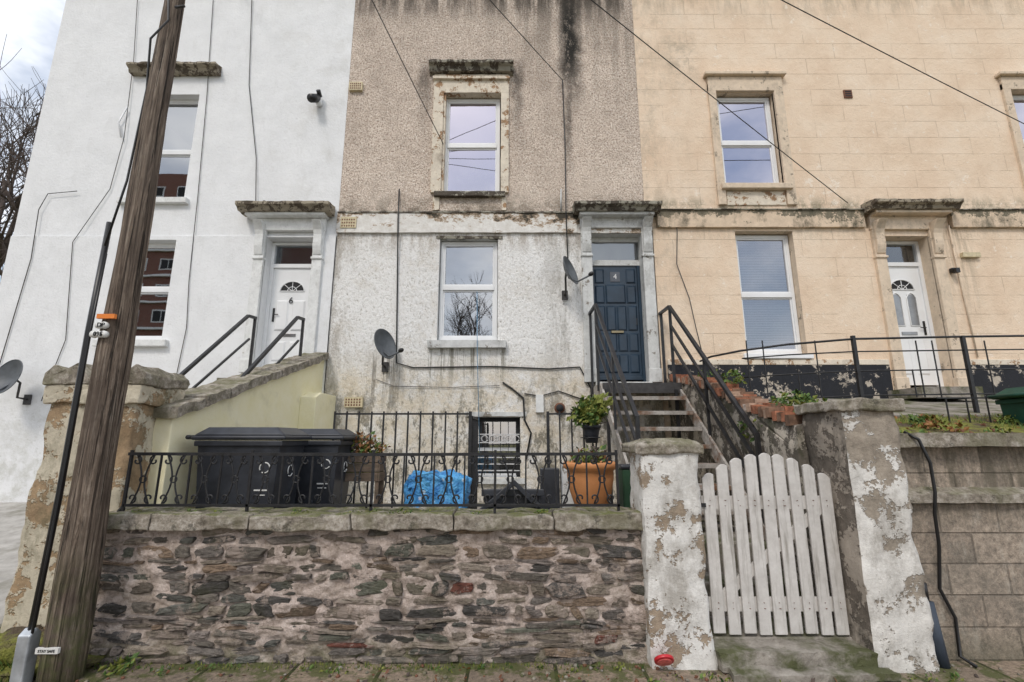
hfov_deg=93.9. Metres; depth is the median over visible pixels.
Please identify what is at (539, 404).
wall cables
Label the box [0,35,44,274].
bare tree
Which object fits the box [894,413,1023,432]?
grass
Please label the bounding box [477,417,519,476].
basement window
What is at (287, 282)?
front door
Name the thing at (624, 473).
garden caddy
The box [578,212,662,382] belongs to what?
door surround
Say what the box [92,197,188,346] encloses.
window sills
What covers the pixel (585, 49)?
walls
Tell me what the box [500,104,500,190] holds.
room interior
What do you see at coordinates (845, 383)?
plinth
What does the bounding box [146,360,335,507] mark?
sloping garden wall
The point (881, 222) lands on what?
door surround
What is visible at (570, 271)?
satellite dish
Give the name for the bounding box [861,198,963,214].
door cornice
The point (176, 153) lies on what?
window frame
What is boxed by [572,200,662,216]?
door cornice
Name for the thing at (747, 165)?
window glass
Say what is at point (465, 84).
window surround
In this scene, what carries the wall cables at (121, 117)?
attached to the walls at (300, 51)
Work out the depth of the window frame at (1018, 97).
8.90 m
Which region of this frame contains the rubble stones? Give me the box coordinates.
[89,528,645,663]
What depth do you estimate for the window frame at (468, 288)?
8.16 m
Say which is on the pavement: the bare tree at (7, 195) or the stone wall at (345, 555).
the stone wall at (345, 555)
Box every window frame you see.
[135,243,175,338]
[161,100,198,157]
[438,242,497,339]
[444,99,499,190]
[717,98,778,182]
[735,235,801,352]
[1012,95,1023,141]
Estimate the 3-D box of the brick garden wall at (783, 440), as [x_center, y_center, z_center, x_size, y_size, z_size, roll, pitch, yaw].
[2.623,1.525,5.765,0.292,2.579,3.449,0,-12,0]
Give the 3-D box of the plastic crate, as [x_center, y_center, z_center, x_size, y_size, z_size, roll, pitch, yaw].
[0.001,1.591,4.497,0.597,0.578,0.450,0,-12,0]
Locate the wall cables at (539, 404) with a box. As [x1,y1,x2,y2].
[376,79,593,458]
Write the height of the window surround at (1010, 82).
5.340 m
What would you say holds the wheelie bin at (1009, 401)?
on the raised garden at (958, 408)
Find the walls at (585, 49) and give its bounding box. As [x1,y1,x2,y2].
[325,0,664,502]
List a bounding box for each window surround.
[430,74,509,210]
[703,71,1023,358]
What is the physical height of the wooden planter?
1.050 m
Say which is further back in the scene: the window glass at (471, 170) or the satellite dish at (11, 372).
the window glass at (471, 170)
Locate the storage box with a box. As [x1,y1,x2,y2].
[540,462,573,509]
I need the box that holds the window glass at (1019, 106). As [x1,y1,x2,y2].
[1013,100,1023,139]
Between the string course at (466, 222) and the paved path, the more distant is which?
the string course at (466, 222)
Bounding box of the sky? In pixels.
[0,0,65,281]
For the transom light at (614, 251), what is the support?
attached to the front door at (618, 300)
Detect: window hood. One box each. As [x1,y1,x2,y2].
[126,61,221,76]
[428,59,513,75]
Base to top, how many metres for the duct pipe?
0.554 m
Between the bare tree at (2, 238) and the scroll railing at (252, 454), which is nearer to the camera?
the scroll railing at (252, 454)
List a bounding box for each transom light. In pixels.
[279,247,311,263]
[592,244,636,259]
[886,246,908,261]
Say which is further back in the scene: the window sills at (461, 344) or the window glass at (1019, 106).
the window glass at (1019, 106)
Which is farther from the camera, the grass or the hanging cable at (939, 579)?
the grass
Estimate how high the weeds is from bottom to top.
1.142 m
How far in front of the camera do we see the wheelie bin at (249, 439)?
4.31 m
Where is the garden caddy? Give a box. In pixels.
[618,464,630,507]
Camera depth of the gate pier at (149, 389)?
4.01 m
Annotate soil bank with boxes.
[0,625,105,681]
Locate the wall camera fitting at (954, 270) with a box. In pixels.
[949,268,960,272]
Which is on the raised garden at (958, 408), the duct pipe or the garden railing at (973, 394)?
the garden railing at (973, 394)
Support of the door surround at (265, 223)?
attached to the walls at (300, 51)
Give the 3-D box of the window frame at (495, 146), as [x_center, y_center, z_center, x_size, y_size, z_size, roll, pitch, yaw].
[-0.725,-3.548,8.726,1.010,1.930,0.078,0,-12,0]
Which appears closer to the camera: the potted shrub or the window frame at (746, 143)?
the potted shrub
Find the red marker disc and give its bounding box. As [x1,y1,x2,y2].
[654,654,673,665]
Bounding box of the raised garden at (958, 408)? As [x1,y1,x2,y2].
[769,399,1023,432]
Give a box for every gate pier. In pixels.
[0,363,189,632]
[621,438,717,669]
[794,397,939,673]
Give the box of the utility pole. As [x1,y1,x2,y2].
[9,0,184,681]
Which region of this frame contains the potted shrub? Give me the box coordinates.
[566,392,612,442]
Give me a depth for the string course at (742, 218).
8.20 m
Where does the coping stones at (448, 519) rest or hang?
on the stone wall at (345, 555)
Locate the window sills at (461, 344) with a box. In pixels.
[427,191,526,483]
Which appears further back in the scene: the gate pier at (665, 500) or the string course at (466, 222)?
the string course at (466, 222)
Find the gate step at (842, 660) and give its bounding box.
[713,639,901,681]
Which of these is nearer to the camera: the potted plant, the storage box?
the potted plant
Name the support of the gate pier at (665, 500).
on the pavement
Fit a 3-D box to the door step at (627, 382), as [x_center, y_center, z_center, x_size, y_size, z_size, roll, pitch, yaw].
[1.790,0.721,7.764,0.900,0.080,0.340,0,-12,0]
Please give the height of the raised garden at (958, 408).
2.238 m
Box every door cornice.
[235,200,334,216]
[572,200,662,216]
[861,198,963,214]
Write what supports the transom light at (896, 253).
attached to the front door at (912, 306)
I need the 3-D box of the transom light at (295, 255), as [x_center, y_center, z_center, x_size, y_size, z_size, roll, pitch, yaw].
[-3.790,-1.476,8.477,0.780,0.470,0.190,0,-12,0]
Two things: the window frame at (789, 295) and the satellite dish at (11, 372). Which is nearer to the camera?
the satellite dish at (11, 372)
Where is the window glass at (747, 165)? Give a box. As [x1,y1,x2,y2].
[719,103,772,182]
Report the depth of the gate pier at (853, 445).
3.57 m
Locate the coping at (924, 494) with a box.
[900,432,1023,502]
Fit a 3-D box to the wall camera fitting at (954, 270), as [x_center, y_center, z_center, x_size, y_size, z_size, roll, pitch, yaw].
[7.420,-1.180,8.002,0.080,0.100,0.120,0,-12,0]
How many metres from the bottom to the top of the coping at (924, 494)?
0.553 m
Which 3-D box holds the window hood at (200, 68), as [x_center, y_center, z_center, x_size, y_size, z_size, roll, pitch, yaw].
[-6.223,-5.027,8.795,1.644,0.219,0.222,0,-12,0]
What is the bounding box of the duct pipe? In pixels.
[924,582,950,668]
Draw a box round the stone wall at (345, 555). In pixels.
[89,528,647,663]
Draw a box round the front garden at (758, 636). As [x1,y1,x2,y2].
[350,503,851,640]
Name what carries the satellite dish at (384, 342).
attached to the walls at (585, 49)
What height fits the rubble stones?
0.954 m
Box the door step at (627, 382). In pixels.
[595,382,652,385]
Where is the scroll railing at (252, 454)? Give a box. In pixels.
[117,450,619,512]
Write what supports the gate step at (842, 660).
on the pavement
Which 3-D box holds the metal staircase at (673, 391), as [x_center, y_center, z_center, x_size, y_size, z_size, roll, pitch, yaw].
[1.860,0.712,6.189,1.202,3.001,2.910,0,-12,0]
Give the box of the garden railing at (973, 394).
[699,335,1023,422]
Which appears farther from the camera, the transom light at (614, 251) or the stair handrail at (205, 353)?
the transom light at (614, 251)
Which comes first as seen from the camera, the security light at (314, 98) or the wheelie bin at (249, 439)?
the wheelie bin at (249, 439)
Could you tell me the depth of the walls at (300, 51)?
8.46 m
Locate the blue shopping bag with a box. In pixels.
[404,469,471,508]
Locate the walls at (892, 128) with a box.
[632,0,1023,437]
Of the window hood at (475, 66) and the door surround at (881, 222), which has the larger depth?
the window hood at (475, 66)
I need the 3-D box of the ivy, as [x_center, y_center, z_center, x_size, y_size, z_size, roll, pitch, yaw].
[2.963,0.670,5.640,1.083,1.021,2.700,0,-12,0]
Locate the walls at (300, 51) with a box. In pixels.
[0,0,354,501]
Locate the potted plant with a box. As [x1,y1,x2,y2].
[563,444,614,503]
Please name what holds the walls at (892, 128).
on the ground
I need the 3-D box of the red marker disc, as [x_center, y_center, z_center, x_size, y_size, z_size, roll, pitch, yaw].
[1.060,2.225,3.332,0.136,0.108,0.108,0,-12,0]
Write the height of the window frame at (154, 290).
1.730 m
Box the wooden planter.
[345,431,390,507]
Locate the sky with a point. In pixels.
(33, 26)
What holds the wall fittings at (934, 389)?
attached to the walls at (892, 128)
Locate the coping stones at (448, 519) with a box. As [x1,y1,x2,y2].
[107,506,642,531]
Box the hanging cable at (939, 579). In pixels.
[903,431,977,667]
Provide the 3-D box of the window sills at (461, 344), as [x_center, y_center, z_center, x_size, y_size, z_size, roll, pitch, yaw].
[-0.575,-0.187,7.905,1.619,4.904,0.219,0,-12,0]
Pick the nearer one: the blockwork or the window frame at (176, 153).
the blockwork
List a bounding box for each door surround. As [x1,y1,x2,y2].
[238,212,328,372]
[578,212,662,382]
[866,210,968,389]
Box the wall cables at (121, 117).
[0,0,264,400]
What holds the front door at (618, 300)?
attached to the walls at (585, 49)
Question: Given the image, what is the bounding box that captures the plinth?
[667,359,1023,398]
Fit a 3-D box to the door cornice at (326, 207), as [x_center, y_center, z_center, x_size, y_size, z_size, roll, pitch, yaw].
[-3.843,-2.270,8.132,1.562,0.206,0.348,0,-12,0]
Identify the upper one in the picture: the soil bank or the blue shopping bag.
the blue shopping bag
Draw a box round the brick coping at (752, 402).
[669,374,802,425]
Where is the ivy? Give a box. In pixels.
[698,369,827,441]
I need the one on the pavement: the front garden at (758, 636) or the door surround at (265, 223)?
the front garden at (758, 636)
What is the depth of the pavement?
3.33 m
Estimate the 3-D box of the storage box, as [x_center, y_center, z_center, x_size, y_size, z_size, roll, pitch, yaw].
[0.480,1.637,5.003,0.360,0.710,0.260,0,-12,0]
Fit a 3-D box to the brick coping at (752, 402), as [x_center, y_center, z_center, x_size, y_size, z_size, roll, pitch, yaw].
[2.622,0.646,5.895,0.333,0.879,3.201,0,-12,0]
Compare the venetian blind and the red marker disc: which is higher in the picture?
the venetian blind
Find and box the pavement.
[33,661,1023,681]
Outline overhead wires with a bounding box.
[372,0,1023,202]
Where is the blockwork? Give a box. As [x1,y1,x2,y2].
[900,447,1023,660]
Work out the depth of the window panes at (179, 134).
9.86 m
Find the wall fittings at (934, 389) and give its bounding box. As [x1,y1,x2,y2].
[676,90,983,399]
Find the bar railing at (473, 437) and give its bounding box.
[333,411,596,508]
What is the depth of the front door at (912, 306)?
8.15 m
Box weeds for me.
[0,508,963,681]
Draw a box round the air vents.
[340,82,564,412]
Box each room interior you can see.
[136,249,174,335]
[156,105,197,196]
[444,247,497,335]
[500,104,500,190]
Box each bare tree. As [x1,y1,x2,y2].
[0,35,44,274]
[0,66,45,277]
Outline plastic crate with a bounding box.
[480,480,544,508]
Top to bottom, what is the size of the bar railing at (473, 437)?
1.280 m
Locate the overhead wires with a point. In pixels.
(705, 90)
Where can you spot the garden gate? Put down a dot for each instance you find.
(747, 603)
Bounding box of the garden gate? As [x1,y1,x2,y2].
[700,453,849,634]
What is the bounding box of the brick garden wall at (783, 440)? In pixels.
[667,379,819,621]
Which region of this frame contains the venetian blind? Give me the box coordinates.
[737,241,794,348]
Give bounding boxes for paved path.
[0,502,26,626]
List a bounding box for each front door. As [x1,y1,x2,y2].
[260,242,312,366]
[592,238,645,381]
[886,241,943,385]
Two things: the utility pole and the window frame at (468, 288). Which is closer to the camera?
the utility pole
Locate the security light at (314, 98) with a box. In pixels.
[307,89,322,106]
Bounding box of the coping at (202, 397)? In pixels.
[153,352,328,418]
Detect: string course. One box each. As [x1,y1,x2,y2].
[336,211,652,233]
[656,208,1023,228]
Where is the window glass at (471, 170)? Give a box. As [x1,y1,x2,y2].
[448,104,495,190]
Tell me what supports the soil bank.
on the pavement
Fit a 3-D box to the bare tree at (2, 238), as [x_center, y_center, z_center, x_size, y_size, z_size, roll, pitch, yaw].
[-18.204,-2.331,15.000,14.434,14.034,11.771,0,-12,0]
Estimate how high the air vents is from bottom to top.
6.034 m
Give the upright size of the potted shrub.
0.587 m
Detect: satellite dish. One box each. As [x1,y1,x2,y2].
[0,359,31,404]
[374,329,403,371]
[562,256,593,299]
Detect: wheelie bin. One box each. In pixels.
[185,427,311,508]
[294,429,358,507]
[987,387,1023,424]
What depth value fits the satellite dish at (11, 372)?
7.42 m
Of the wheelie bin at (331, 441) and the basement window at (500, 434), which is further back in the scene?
the basement window at (500, 434)
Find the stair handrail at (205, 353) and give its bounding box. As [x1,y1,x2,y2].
[179,315,304,387]
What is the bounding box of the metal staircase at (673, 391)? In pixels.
[588,303,765,540]

